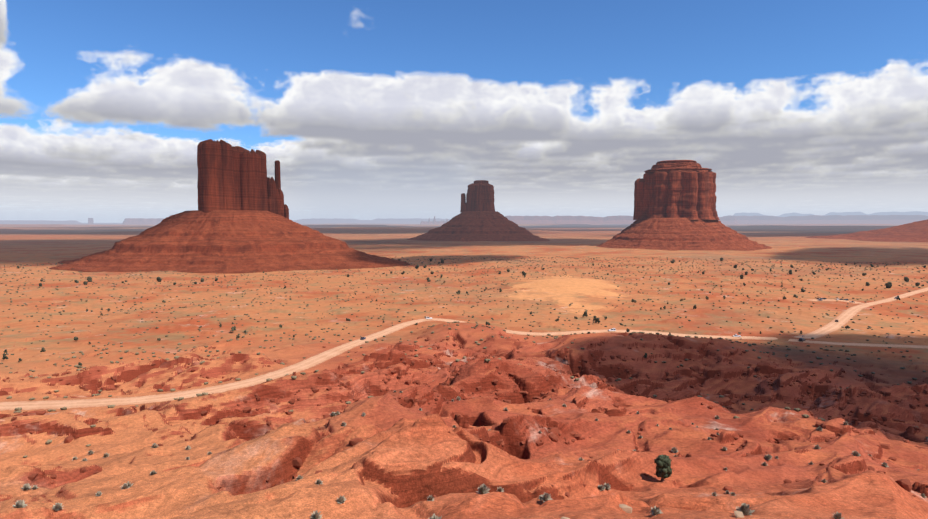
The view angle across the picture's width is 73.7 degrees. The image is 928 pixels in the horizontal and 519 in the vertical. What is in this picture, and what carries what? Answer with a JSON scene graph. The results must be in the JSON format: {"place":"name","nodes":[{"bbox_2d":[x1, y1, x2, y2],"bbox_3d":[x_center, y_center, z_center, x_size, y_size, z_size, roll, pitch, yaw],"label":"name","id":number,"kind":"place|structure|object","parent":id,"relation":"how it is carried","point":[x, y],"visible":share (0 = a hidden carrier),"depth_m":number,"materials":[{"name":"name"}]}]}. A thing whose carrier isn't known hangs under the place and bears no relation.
{"place":"outdoors","nodes":[
{"label":"outdoors","id":0,"kind":"place"},
{"bbox_2d":[0,223,927,518],"bbox_3d":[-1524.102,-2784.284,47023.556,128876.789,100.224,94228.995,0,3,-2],"label":"desert ground","id":1,"kind":"structure","parent":0,"point":[410,457],"depth_m":338.50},
{"bbox_2d":[0,220,81,223],"bbox_3d":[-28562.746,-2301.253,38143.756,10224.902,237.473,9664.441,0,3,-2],"label":"mesa","id":2,"kind":"structure","parent":1,"relation":"on","point":[36,222],"depth_m":37561.16,"materials":[{"name":"grey stone"}]},
{"bbox_2d":[88,218,93,223],"bbox_3d":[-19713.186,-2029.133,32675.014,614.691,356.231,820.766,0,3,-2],"label":"butte","id":3,"kind":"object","parent":1,"relation":"on","point":[90,221],"visible":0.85,"depth_m":32458.94,"materials":[{"name":"grey stone"}]},
{"bbox_2d":[122,218,164,223],"bbox_3d":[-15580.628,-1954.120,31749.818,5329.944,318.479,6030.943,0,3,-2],"label":"mesa","id":4,"kind":"structure","parent":1,"relation":"on","point":[142,221],"depth_m":29979.47,"materials":[{"name":"grey stone"}]},
{"bbox_2d":[49,210,409,273],"bbox_3d":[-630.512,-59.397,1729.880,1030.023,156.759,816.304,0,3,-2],"label":"butte's talus slope","id":5,"kind":"structure","parent":1,"relation":"on","point":[227,241],"depth_m":1516.91,"materials":[{"name":"brown stone"}]},
{"bbox_2d":[197,139,288,218],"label":"butte","id":6,"kind":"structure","parent":5,"relation":"on","point":[230,177],"depth_m":1705.92,"materials":[{"name":"red stone"}]},
{"bbox_2d":[296,218,450,223],"bbox_3d":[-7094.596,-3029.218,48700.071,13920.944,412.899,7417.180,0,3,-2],"label":"mesa","id":7,"kind":"structure","parent":1,"relation":"on","point":[336,220],"depth_m":46995.14,"materials":[{"name":"grey stone"}]},
{"bbox_2d":[420,216,448,223],"bbox_3d":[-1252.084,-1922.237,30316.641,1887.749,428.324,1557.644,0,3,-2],"label":"butte","id":8,"kind":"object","parent":1,"relation":"on","point":[434,221],"visible":0.58,"depth_m":29900.09,"materials":[{"name":"grey stone"}]},
{"bbox_2d":[2,281,911,364],"bbox_3d":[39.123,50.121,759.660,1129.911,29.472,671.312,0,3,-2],"label":"juniper trees","id":9,"kind":"object","parent":1,"relation":"on","point":[595,319],"visible":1,"depth_m":629.08,"materials":[{"name":"green plant"}]},
{"bbox_2d":[0,332,927,470],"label":"boulders","id":10,"kind":"object","parent":1,"relation":"on","point":[68,439],"visible":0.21,"depth_m":304.56,"materials":[{"name":"brown stone"}]},
{"bbox_2d":[0,256,927,371],"bbox_3d":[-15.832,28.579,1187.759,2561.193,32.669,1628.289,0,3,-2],"label":"shrubs","id":11,"kind":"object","parent":1,"relation":"on","point":[500,259],"visible":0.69,"depth_m":911.29,"materials":[{"name":"green plant"}]},
{"bbox_2d":[6,321,927,457],"bbox_3d":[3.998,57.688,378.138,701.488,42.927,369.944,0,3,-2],"label":"sage brush","id":12,"kind":"object","parent":1,"relation":"on","point":[18,409],"visible":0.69,"depth_m":386.62,"materials":[{"name":"green plant"}]},
{"bbox_2d":[12,390,926,518],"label":"sage brush","id":13,"kind":"object","parent":1,"relation":"on","point":[655,510],"visible":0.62,"depth_m":104.34,"materials":[{"name":"green plant"}]},
{"bbox_2d":[16,258,925,291],"bbox_3d":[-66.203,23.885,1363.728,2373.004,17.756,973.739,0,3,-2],"label":"juniper trees","id":14,"kind":"object","parent":1,"relation":"on","point":[887,284],"visible":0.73,"depth_m":1269.55,"materials":[{"name":"green plant"}]},
{"bbox_2d":[28,412,927,501],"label":"boulders","id":15,"kind":"object","parent":1,"relation":"on","point":[905,484],"visible":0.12,"depth_m":127.34,"materials":[{"name":"red stone"}]},
{"bbox_2d":[407,211,549,240],"bbox_3d":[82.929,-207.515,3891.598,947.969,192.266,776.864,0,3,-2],"label":"butte's talus slope","id":16,"kind":"structure","parent":1,"relation":"on","point":[481,226],"depth_m":3704.94,"materials":[{"name":"brown stone"}]},
{"bbox_2d":[505,215,635,223],"bbox_3d":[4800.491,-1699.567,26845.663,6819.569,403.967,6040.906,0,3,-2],"label":"mesa","id":17,"kind":"structure","parent":1,"relation":"on","point":[619,219],"depth_m":25385.44,"materials":[{"name":"grey stone"}]},
{"bbox_2d":[561,504,743,518],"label":"rocks","id":18,"kind":"object","parent":1,"relation":"on","point":[628,509],"visible":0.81,"depth_m":80.67,"materials":[{"name":"stone"}]},
{"bbox_2d":[654,454,672,481],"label":"juniper tree","id":19,"kind":"object","parent":1,"relation":"on","point":[662,463],"visible":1,"depth_m":121.81,"materials":[{"name":"green plant"}]},
{"bbox_2d":[596,218,771,250],"bbox_3d":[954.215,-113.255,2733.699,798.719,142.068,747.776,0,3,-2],"label":"butte's talus slope","id":20,"kind":"structure","parent":1,"relation":"on","point":[673,234],"depth_m":2536.79,"materials":[{"name":"brown stone"}]},
{"bbox_2d":[633,160,719,219],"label":"butte","id":21,"kind":"object","parent":20,"relation":"on","point":[675,189],"depth_m":2612.23,"materials":[{"name":"red stone"}]},
{"bbox_2d":[719,217,738,223],"bbox_3d":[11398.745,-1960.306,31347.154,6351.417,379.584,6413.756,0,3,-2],"label":"mesa","id":22,"kind":"structure","parent":1,"relation":"on","point":[728,220],"depth_m":29290.79,"materials":[{"name":"grey stone"}]},
{"bbox_2d":[723,215,927,223],"bbox_3d":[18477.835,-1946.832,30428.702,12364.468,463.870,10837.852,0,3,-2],"label":"mesa","id":23,"kind":"structure","parent":1,"relation":"on","point":[861,219],"depth_m":28921.60,"materials":[{"name":"grey stone"}]},
{"bbox_2d":[733,211,927,216],"bbox_3d":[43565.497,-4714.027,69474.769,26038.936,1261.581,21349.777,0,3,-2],"label":"mesa","id":24,"kind":"structure","parent":1,"relation":"on","point":[845,213],"depth_m":68026.16,"materials":[{"name":"grey stone"}]},
{"bbox_2d":[810,299,862,303],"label":"dirt track","id":25,"kind":"structure","parent":1,"relation":"on","point":[854,302],"depth_m":854.84,"materials":[{"name":"beige soil"}]},
{"bbox_2d":[788,339,927,348],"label":"dirt road","id":26,"kind":"structure","parent":1,"relation":"on","point":[865,344],"depth_m":510.06,"materials":[{"name":"beige soil"}]},
{"bbox_2d":[805,219,927,241],"bbox_3d":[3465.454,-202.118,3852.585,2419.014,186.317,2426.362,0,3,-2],"label":"hill slope","id":27,"kind":"structure","parent":1,"relation":"on","point":[916,231],"depth_m":3904.03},
{"bbox_2d":[0,287,927,410],"bbox_3d":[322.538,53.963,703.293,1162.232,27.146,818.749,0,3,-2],"label":"dirt road","id":28,"kind":"structure","parent":0,"point":[845,316],"depth_m":398.85,"materials":[{"name":"beige soil"}]},
{"bbox_2d":[0,0,927,222],"label":"sky","id":29,"kind":"structure","parent":0,"point":[367,109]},
{"bbox_2d":[460,180,494,212],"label":"butte","id":30,"kind":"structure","parent":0,"point":[479,196],"depth_m":3843.29,"materials":[{"name":"brown stone"}]}
]}

